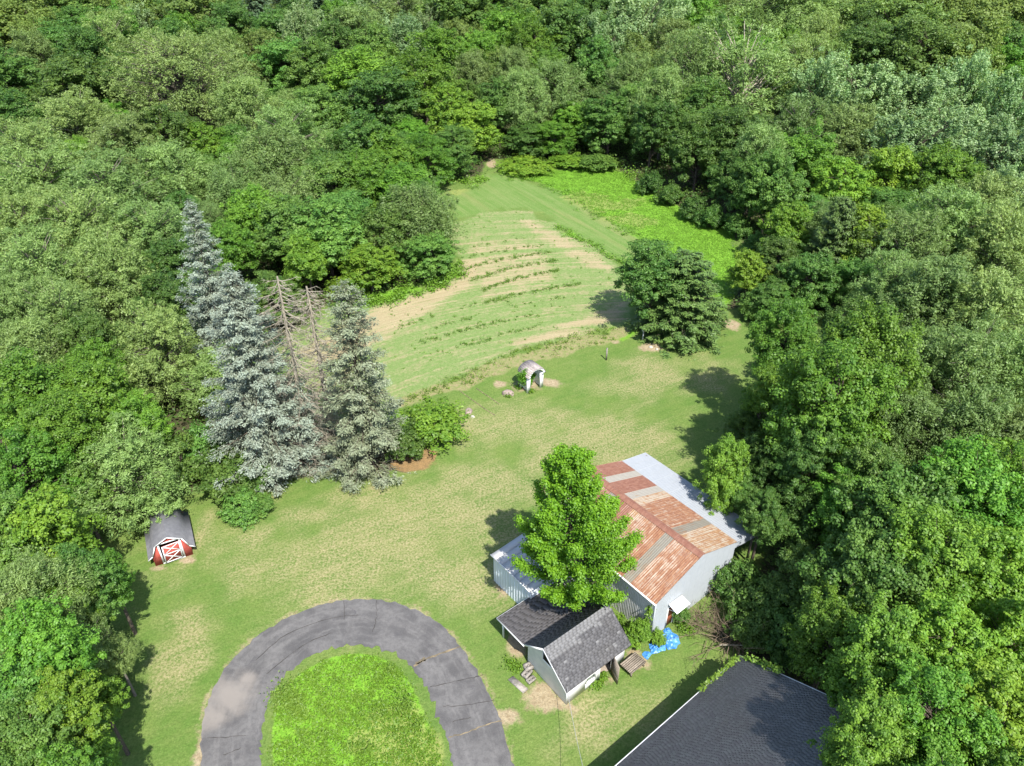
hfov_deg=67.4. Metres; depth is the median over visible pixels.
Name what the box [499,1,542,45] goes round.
maple tree
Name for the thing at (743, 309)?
shrub
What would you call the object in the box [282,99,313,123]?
maple tree
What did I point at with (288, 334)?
dead spruce
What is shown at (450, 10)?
dark broadleaf tree
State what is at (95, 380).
maple tree
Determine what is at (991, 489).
maple tree
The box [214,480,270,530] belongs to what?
shrub
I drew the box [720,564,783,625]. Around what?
dark shrub
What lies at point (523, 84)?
feathery tree
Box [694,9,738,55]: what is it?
dark broadleaf tree
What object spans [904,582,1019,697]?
yellow green tree
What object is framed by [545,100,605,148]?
maple tree
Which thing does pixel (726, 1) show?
feathery tree
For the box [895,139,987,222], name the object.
maple tree
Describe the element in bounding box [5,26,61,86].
feathery tree
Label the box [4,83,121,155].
feathery tree
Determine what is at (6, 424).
maple tree
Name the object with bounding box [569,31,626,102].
broadleaf tree
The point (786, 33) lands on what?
maple tree
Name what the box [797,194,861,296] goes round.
dark spruce
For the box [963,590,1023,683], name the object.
yellow green tree
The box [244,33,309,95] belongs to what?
broadleaf tree
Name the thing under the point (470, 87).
dark broadleaf tree
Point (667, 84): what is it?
feathery tree
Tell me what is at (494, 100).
dark broadleaf tree
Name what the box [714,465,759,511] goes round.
broadleaf tree
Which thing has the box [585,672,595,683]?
window
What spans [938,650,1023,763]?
yellow green tree
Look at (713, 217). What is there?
shrub
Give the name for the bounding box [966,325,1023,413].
feathery tree
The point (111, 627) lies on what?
dark shrub
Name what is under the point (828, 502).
maple tree
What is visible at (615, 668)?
door
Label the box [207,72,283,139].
feathery tree
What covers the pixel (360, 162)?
maple tree
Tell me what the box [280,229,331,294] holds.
maple tree
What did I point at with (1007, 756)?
maple tree
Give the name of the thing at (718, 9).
maple tree
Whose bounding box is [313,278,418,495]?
blue spruce
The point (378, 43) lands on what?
broadleaf tree
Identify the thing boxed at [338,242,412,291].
yellow green tree
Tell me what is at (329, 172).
broadleaf tree
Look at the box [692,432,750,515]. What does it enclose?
maple tree
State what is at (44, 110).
dark broadleaf tree
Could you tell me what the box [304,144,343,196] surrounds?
dark broadleaf tree
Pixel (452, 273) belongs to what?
edge weeds
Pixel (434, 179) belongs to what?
dark broadleaf tree
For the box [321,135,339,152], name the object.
feathery tree
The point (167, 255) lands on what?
dark broadleaf tree
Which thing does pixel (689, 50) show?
feathery tree
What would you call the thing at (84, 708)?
yellow green tree
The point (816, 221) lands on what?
feathery tree
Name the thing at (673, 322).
dark spruce
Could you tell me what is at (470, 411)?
stone
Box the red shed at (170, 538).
[144,503,194,565]
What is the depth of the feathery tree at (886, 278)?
78.42 m
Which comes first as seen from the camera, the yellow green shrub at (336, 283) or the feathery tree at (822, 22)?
the yellow green shrub at (336, 283)
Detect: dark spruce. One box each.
[623,248,733,361]
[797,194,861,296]
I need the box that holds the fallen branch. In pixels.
[719,644,741,645]
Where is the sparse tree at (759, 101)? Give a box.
[679,5,803,121]
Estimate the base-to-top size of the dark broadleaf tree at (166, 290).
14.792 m
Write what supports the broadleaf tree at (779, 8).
on the ground at (622, 146)
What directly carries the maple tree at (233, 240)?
on the ground at (622, 146)
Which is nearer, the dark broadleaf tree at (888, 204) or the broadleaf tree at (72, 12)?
the dark broadleaf tree at (888, 204)
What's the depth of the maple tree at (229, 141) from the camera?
113.80 m
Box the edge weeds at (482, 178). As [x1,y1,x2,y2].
[447,153,655,194]
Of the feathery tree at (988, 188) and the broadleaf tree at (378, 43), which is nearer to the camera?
the feathery tree at (988, 188)
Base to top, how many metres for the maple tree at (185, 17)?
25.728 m
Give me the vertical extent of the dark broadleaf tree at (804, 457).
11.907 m
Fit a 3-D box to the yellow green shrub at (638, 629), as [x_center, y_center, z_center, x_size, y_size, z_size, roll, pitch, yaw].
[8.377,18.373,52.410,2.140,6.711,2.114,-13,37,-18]
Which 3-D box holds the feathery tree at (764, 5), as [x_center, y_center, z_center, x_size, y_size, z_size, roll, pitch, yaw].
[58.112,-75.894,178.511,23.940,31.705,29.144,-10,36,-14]
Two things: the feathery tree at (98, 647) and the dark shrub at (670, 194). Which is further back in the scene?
the dark shrub at (670, 194)
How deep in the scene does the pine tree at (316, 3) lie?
195.40 m
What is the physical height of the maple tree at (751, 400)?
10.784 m
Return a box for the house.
[615,656,845,765]
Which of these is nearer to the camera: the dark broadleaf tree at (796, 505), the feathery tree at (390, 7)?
the dark broadleaf tree at (796, 505)
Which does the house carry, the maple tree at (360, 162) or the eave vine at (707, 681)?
the eave vine at (707, 681)
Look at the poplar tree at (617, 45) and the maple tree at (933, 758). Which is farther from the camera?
the poplar tree at (617, 45)
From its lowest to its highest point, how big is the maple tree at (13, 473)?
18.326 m
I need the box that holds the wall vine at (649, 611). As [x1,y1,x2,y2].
[644,604,656,639]
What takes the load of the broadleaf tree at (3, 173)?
on the ground at (622, 146)
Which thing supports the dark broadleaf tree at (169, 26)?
on the ground at (622, 146)
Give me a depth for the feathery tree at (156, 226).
88.23 m
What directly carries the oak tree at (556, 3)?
on the ground at (622, 146)
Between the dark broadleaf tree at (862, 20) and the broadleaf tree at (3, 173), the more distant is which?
the dark broadleaf tree at (862, 20)
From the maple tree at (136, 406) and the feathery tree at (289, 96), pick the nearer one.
the maple tree at (136, 406)
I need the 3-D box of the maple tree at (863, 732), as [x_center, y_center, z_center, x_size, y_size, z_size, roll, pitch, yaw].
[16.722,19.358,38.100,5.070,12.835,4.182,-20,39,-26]
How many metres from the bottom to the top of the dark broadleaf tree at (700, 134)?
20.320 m
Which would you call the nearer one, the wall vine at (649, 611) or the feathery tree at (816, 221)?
the wall vine at (649, 611)
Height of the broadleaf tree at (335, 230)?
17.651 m
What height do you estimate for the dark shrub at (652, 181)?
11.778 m
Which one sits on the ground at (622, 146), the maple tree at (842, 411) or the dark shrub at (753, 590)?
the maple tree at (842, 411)
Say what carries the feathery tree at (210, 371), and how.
on the woodland ground at (767, 565)
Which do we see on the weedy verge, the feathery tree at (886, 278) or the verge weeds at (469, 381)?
the verge weeds at (469, 381)
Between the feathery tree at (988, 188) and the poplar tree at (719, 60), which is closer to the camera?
the feathery tree at (988, 188)
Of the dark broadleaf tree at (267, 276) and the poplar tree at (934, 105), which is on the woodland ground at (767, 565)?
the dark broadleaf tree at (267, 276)
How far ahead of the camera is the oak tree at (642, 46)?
142.96 m
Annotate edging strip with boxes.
[460,391,493,414]
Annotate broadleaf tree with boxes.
[0,44,46,101]
[0,85,56,142]
[0,171,23,212]
[0,479,59,600]
[0,650,71,740]
[0,685,99,765]
[2,87,41,105]
[4,16,80,67]
[23,47,136,122]
[29,132,64,152]
[34,100,55,130]
[46,23,122,98]
[46,541,128,649]
[50,2,97,33]
[51,307,133,372]
[51,455,120,541]
[106,164,145,191]
[108,36,180,113]
[121,102,192,171]
[125,270,199,350]
[137,232,236,291]
[144,14,198,60]
[145,0,201,18]
[160,189,201,233]
[171,110,204,159]
[171,266,241,328]
[186,152,225,192]
[194,16,242,58]
[199,0,257,49]
[220,121,253,145]
[233,191,326,266]
[243,4,288,48]
[243,269,306,323]
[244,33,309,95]
[262,88,288,105]
[275,0,314,31]
[281,32,355,92]
[282,192,367,280]
[283,150,370,207]
[290,81,363,143]
[293,121,324,154]
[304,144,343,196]
[315,18,355,76]
[324,189,375,245]
[326,106,391,164]
[332,60,425,129]
[348,19,402,104]
[356,203,429,260]
[392,229,466,282]
[394,129,414,161]
[408,177,443,203]
[412,167,447,199]
[414,0,503,43]
[431,122,478,175]
[455,78,483,104]
[461,0,518,45]
[476,74,522,147]
[494,0,615,79]
[496,118,552,157]
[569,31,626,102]
[576,0,636,37]
[576,90,634,154]
[611,238,687,318]
[612,94,682,168]
[616,80,662,150]
[660,111,732,191]
[668,72,729,166]
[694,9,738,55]
[695,104,777,189]
[702,149,746,212]
[707,406,771,453]
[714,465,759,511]
[720,149,779,222]
[731,143,810,235]
[733,431,777,510]
[734,486,792,563]
[738,455,782,511]
[741,276,792,318]
[751,111,780,138]
[755,234,805,283]
[759,538,830,614]
[764,413,843,543]
[765,349,821,456]
[768,250,846,312]
[771,1,796,20]
[775,479,824,555]
[782,331,830,354]
[785,510,940,655]
[786,115,835,133]
[795,192,827,236]
[809,436,916,511]
[813,460,970,583]
[814,295,891,349]
[826,256,884,304]
[831,7,893,78]
[836,18,900,83]
[855,186,927,233]
[862,198,902,254]
[983,16,1023,63]
[992,299,1023,332]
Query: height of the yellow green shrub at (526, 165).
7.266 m
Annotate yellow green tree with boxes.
[0,482,111,567]
[15,656,115,756]
[82,671,130,755]
[176,121,230,166]
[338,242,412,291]
[422,82,486,136]
[442,99,503,158]
[725,247,773,297]
[756,198,814,254]
[804,155,889,210]
[830,201,897,269]
[856,143,922,203]
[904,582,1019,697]
[933,514,1023,641]
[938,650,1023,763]
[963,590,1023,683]
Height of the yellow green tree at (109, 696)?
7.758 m
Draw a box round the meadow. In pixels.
[364,168,737,340]
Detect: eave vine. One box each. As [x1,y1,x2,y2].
[697,676,716,691]
[713,654,740,679]
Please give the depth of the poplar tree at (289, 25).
162.50 m
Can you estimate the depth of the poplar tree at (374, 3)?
197.57 m
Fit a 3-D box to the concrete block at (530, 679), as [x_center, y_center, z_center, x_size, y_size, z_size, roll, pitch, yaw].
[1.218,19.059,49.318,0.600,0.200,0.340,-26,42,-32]
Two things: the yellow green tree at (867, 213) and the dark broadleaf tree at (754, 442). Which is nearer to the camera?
the dark broadleaf tree at (754, 442)
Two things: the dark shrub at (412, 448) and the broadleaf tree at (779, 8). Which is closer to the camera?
the dark shrub at (412, 448)
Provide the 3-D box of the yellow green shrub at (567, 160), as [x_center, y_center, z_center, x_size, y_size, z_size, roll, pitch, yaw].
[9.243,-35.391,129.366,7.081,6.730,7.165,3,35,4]
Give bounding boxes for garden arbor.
[518,360,545,392]
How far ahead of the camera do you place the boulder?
74.90 m
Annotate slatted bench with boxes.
[620,652,645,676]
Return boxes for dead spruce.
[253,276,342,477]
[283,286,358,475]
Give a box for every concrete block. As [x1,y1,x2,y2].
[521,669,532,679]
[523,662,533,671]
[526,675,535,684]
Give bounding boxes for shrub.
[89,619,119,636]
[96,708,120,731]
[102,666,132,693]
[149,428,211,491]
[181,419,237,460]
[191,442,265,507]
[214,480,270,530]
[225,452,276,496]
[251,492,276,518]
[323,273,372,298]
[383,417,429,460]
[391,395,473,457]
[493,153,555,178]
[547,151,581,168]
[572,149,619,171]
[623,616,652,649]
[635,167,665,194]
[651,179,684,204]
[651,626,666,647]
[671,608,690,623]
[678,192,707,222]
[693,200,728,228]
[709,554,762,608]
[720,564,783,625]
[722,603,778,655]
[723,211,754,239]
[738,290,766,322]
[741,230,769,253]
[757,602,822,672]
[760,425,775,456]
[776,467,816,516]
[809,282,829,308]
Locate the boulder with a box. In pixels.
[502,389,513,395]
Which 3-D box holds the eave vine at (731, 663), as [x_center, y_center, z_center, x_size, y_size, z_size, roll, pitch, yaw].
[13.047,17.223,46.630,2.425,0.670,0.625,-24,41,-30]
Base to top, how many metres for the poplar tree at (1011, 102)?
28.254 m
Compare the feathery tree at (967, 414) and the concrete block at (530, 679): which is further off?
the feathery tree at (967, 414)
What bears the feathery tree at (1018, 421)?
on the woodland ground at (767, 565)
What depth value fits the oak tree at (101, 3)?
176.44 m
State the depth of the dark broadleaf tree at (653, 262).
80.27 m
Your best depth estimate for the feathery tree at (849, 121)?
114.51 m
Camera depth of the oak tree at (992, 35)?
141.51 m
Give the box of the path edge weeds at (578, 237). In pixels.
[504,172,648,262]
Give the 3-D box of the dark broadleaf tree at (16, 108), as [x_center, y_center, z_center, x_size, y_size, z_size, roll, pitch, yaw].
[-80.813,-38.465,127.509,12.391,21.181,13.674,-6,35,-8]
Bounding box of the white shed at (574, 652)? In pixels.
[497,580,630,704]
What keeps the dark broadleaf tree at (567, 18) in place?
on the ground at (622, 146)
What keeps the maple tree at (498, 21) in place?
on the ground at (622, 146)
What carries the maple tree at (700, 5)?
on the ground at (622, 146)
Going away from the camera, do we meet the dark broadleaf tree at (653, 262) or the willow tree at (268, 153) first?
the dark broadleaf tree at (653, 262)
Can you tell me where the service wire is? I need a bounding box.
[567,689,582,765]
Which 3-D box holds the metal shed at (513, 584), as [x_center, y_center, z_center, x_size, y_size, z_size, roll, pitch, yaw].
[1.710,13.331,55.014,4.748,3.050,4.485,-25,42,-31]
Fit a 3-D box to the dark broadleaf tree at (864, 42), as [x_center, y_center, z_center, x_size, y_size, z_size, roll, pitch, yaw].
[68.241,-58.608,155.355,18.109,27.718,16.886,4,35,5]
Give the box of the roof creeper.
[741,652,784,673]
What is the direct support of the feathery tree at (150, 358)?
on the woodland ground at (767, 565)
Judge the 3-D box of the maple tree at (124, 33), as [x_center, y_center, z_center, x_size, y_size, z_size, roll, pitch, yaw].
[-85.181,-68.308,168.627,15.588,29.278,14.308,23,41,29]
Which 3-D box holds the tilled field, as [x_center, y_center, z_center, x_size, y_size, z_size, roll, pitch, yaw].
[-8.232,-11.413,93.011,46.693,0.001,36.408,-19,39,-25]
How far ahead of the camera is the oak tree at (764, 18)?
164.56 m
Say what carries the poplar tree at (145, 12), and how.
on the ground at (622, 146)
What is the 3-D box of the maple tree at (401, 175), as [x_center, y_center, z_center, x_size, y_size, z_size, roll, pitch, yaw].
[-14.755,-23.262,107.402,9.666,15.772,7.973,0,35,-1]
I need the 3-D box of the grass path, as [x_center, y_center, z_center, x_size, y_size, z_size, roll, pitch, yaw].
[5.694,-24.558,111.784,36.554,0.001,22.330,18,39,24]
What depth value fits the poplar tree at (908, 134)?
108.19 m
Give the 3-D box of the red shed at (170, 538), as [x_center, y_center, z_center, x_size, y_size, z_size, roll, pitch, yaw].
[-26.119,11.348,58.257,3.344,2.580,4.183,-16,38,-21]
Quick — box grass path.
[440,174,648,259]
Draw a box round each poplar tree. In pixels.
[105,0,160,36]
[276,0,326,46]
[348,0,373,27]
[357,0,406,16]
[376,8,425,76]
[395,0,423,16]
[403,3,446,51]
[576,6,646,95]
[598,0,686,52]
[624,0,691,41]
[678,35,735,102]
[784,46,855,131]
[822,45,908,138]
[850,104,978,199]
[868,65,975,141]
[913,90,996,180]
[927,44,1001,135]
[951,111,1023,189]
[972,65,1023,142]
[982,157,1023,217]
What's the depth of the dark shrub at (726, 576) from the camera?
53.62 m
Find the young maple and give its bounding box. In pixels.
[507,442,645,611]
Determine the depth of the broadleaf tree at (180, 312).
79.44 m
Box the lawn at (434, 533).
[72,159,836,765]
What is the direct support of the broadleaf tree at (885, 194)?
on the ground at (622, 146)
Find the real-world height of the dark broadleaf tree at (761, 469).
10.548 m
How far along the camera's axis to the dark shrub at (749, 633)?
50.02 m
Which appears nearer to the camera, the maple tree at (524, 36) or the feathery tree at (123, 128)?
the feathery tree at (123, 128)
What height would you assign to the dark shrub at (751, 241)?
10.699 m
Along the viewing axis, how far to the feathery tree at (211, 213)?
96.04 m
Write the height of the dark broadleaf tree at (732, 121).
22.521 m
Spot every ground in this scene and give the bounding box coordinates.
[0,10,1023,323]
[1,151,1019,744]
[260,647,452,765]
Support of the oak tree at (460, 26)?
on the ground at (622, 146)
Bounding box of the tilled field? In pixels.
[279,210,631,412]
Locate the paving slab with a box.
[508,676,527,692]
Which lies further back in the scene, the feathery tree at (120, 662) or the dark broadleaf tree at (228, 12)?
the dark broadleaf tree at (228, 12)
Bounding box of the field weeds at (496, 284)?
[394,237,580,352]
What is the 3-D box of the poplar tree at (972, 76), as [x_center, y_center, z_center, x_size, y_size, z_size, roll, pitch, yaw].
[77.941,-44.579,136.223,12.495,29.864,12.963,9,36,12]
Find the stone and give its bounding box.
[465,408,472,414]
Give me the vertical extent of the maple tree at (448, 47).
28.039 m
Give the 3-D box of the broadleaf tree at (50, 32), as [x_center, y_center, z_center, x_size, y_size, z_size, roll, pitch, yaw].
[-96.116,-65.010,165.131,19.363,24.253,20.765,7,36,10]
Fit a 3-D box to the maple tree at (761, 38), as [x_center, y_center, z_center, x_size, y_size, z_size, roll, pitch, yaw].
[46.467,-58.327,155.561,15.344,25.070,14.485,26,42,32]
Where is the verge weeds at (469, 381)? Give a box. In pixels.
[404,324,619,403]
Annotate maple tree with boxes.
[0,345,73,431]
[0,405,40,490]
[0,421,87,531]
[0,587,107,733]
[8,386,110,486]
[15,572,116,629]
[21,740,113,765]
[31,166,68,181]
[55,336,138,397]
[57,355,153,443]
[60,135,96,175]
[78,0,147,55]
[80,726,122,765]
[94,99,129,142]
[95,547,136,634]
[99,387,175,461]
[155,10,200,39]
[205,217,261,285]
[214,135,244,170]
[218,182,284,261]
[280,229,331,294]
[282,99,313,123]
[318,43,402,111]
[320,0,363,34]
[326,143,387,208]
[361,125,415,181]
[368,161,439,206]
[388,46,465,133]
[391,115,430,147]
[395,21,472,81]
[405,132,458,186]
[456,24,500,81]
[478,2,533,66]
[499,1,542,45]
[501,12,565,62]
[524,43,566,119]
[531,120,578,157]
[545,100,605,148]
[675,0,718,30]
[685,5,743,39]
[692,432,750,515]
[722,30,782,94]
[739,360,787,431]
[744,292,817,415]
[757,336,907,482]
[760,115,843,202]
[765,24,811,65]
[780,578,868,688]
[804,460,883,559]
[806,676,920,765]
[807,589,938,719]
[808,298,931,473]
[863,652,1010,765]
[868,493,1009,633]
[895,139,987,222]
[899,734,976,765]
[916,431,1023,533]
[938,434,1023,526]
[960,737,1023,765]
[988,36,1023,91]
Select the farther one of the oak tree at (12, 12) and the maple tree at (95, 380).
the oak tree at (12, 12)
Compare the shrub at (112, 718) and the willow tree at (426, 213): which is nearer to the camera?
the shrub at (112, 718)
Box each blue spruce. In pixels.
[174,198,278,370]
[196,270,344,496]
[283,383,350,478]
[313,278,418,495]
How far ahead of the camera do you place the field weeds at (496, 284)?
93.00 m
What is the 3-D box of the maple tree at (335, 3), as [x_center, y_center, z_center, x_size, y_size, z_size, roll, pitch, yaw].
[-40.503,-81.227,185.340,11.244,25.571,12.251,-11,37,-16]
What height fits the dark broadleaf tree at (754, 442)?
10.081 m
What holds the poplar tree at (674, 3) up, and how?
on the ground at (622, 146)
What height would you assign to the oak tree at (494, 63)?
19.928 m
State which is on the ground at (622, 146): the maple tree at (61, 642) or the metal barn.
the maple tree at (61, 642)
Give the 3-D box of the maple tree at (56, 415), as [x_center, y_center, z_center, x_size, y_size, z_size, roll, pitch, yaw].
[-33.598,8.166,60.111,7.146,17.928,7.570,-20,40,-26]
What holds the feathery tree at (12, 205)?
on the ground at (622, 146)
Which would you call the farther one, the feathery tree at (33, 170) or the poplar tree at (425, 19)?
the poplar tree at (425, 19)
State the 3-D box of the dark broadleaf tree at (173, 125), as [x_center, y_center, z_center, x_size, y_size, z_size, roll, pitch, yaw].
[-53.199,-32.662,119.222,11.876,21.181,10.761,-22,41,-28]
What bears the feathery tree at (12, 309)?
on the ground at (622, 146)
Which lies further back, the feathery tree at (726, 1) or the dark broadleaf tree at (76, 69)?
the feathery tree at (726, 1)
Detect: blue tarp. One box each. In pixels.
[642,651,650,659]
[649,642,665,653]
[663,628,671,632]
[663,632,679,649]
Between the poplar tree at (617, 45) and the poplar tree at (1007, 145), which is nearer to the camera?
the poplar tree at (1007, 145)
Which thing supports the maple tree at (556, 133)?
on the ground at (622, 146)
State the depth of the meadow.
111.11 m
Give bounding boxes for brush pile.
[669,585,766,671]
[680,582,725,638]
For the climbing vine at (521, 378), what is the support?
attached to the garden arbor
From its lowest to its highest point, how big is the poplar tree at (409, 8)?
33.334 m
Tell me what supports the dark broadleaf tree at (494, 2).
on the ground at (622, 146)
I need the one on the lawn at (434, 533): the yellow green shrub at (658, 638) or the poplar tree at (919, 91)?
the yellow green shrub at (658, 638)
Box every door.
[161,540,182,562]
[611,657,619,683]
[666,607,672,625]
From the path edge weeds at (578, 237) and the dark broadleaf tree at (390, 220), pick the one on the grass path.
the path edge weeds at (578, 237)
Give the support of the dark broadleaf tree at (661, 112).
on the woodland ground at (767, 565)
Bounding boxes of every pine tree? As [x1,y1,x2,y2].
[240,0,273,26]
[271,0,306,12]
[308,0,334,26]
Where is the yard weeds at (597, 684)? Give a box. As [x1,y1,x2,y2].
[498,383,694,690]
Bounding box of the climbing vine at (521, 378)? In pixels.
[514,368,536,386]
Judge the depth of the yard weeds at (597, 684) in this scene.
50.38 m
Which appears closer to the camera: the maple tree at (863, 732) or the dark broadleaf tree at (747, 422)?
the maple tree at (863, 732)
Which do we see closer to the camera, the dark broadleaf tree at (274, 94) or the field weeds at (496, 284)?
the field weeds at (496, 284)
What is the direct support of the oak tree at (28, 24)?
on the ground at (622, 146)
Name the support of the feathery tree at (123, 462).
on the lawn at (434, 533)
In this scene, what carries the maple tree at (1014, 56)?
on the ground at (622, 146)
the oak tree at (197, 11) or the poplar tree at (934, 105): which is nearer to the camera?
the poplar tree at (934, 105)
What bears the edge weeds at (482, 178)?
on the woodland ground at (767, 565)
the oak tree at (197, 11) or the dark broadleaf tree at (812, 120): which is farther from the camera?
the oak tree at (197, 11)
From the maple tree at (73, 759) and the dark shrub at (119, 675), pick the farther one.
the dark shrub at (119, 675)
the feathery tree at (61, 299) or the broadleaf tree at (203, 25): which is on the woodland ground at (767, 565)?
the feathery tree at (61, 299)
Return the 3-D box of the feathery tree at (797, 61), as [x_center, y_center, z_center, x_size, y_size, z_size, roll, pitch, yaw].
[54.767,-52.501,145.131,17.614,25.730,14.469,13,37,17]
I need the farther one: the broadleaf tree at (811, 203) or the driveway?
the broadleaf tree at (811, 203)
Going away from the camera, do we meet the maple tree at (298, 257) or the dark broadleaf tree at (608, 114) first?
the maple tree at (298, 257)
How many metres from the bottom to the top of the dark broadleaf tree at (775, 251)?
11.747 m
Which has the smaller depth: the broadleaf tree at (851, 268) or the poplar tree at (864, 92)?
the broadleaf tree at (851, 268)
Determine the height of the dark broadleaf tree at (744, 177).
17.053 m
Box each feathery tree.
[0,116,80,181]
[0,138,103,212]
[0,182,79,274]
[0,214,121,317]
[0,254,56,332]
[0,314,75,401]
[0,543,109,629]
[0,600,37,666]
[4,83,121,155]
[4,181,148,282]
[4,264,118,368]
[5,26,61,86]
[50,603,127,675]
[53,140,205,243]
[57,410,199,542]
[66,223,161,335]
[74,108,186,174]
[80,5,153,64]
[92,192,211,279]
[94,21,269,127]
[101,630,144,696]
[110,297,208,410]
[126,135,217,205]
[166,339,254,418]
[186,23,255,90]
[188,195,227,252]
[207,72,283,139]
[239,97,339,177]
[252,0,280,17]
[272,85,301,122]
[278,8,325,38]
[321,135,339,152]
[325,0,394,52]
[357,0,429,41]
[441,47,493,102]
[488,43,537,122]
[495,66,552,130]
[529,55,594,120]
[588,47,656,104]
[626,60,691,159]
[644,15,702,73]
[646,26,731,136]
[697,0,746,16]
[707,0,806,36]
[726,118,793,214]
[757,92,846,159]
[758,30,840,121]
[768,0,852,36]
[799,5,846,44]
[799,196,835,254]
[804,98,890,164]
[831,0,894,25]
[836,241,929,316]
[840,205,961,287]
[863,380,949,475]
[871,323,961,417]
[872,251,982,347]
[895,179,1003,283]
[897,309,1023,432]
[899,372,1023,492]
[926,263,1023,353]
[927,168,1023,238]
[942,194,1023,305]
[944,18,978,36]
[953,401,1023,461]
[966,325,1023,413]
[978,121,1019,141]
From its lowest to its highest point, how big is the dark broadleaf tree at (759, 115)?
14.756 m
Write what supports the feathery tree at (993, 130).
on the ground at (622, 146)
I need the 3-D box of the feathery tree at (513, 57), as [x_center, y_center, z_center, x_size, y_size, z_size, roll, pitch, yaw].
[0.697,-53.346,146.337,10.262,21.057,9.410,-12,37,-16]
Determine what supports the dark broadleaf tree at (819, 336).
on the woodland ground at (767, 565)
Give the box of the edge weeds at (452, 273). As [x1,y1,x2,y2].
[332,259,475,312]
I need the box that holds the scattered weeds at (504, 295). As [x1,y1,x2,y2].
[286,212,623,399]
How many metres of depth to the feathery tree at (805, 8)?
168.61 m
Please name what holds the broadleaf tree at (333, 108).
on the ground at (622, 146)
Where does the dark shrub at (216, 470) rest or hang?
on the lawn at (434, 533)
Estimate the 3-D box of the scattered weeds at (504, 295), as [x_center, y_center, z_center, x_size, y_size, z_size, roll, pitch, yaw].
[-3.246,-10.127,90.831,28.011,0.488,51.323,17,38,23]
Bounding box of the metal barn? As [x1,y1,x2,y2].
[561,452,756,639]
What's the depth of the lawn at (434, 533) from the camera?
58.41 m
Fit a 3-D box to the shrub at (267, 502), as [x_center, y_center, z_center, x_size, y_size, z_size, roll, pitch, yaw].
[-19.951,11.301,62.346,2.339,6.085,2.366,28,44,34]
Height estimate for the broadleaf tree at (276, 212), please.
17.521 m
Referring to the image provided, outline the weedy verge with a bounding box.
[396,326,630,406]
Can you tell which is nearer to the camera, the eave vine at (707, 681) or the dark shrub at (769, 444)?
the eave vine at (707, 681)
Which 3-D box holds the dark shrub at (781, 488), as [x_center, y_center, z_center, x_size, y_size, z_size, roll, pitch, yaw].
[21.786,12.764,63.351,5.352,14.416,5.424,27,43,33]
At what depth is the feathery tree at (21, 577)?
42.30 m
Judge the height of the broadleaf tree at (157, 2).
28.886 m
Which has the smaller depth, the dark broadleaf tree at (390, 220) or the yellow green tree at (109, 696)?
the yellow green tree at (109, 696)
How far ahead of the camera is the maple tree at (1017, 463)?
48.53 m
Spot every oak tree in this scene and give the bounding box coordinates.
[0,0,73,50]
[12,6,57,49]
[45,0,132,19]
[88,0,157,29]
[110,0,157,23]
[137,0,253,36]
[233,25,288,82]
[441,17,491,51]
[480,45,538,89]
[501,0,579,25]
[548,0,592,62]
[614,28,664,82]
[741,6,780,59]
[798,36,852,95]
[823,0,958,68]
[874,12,991,88]
[875,0,1009,49]
[920,15,1012,102]
[928,0,1023,34]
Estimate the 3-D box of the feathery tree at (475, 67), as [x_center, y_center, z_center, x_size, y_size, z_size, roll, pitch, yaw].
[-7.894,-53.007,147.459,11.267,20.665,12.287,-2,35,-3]
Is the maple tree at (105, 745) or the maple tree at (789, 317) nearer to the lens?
the maple tree at (105, 745)
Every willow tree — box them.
[203,143,264,224]
[219,116,309,186]
[243,165,326,259]
[375,176,468,265]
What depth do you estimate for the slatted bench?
49.94 m
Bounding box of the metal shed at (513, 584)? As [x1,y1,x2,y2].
[490,533,581,603]
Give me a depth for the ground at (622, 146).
145.83 m
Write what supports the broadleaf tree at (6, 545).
on the ground at (622, 146)
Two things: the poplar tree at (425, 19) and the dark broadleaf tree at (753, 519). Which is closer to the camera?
the dark broadleaf tree at (753, 519)
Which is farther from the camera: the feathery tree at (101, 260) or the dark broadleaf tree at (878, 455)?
the feathery tree at (101, 260)
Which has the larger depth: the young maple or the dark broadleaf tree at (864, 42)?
the dark broadleaf tree at (864, 42)
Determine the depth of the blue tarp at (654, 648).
51.20 m
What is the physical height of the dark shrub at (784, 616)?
13.894 m
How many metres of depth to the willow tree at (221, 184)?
101.37 m
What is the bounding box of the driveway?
[200,599,513,765]
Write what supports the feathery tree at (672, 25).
on the ground at (622, 146)
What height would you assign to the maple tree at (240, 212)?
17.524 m
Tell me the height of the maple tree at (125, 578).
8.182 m
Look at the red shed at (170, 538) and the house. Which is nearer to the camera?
the house
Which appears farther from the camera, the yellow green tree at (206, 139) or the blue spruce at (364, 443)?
the yellow green tree at (206, 139)
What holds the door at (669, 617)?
in the metal barn
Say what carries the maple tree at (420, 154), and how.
on the ground at (622, 146)
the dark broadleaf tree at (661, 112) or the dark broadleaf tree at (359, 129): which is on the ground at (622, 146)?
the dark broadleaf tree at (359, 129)

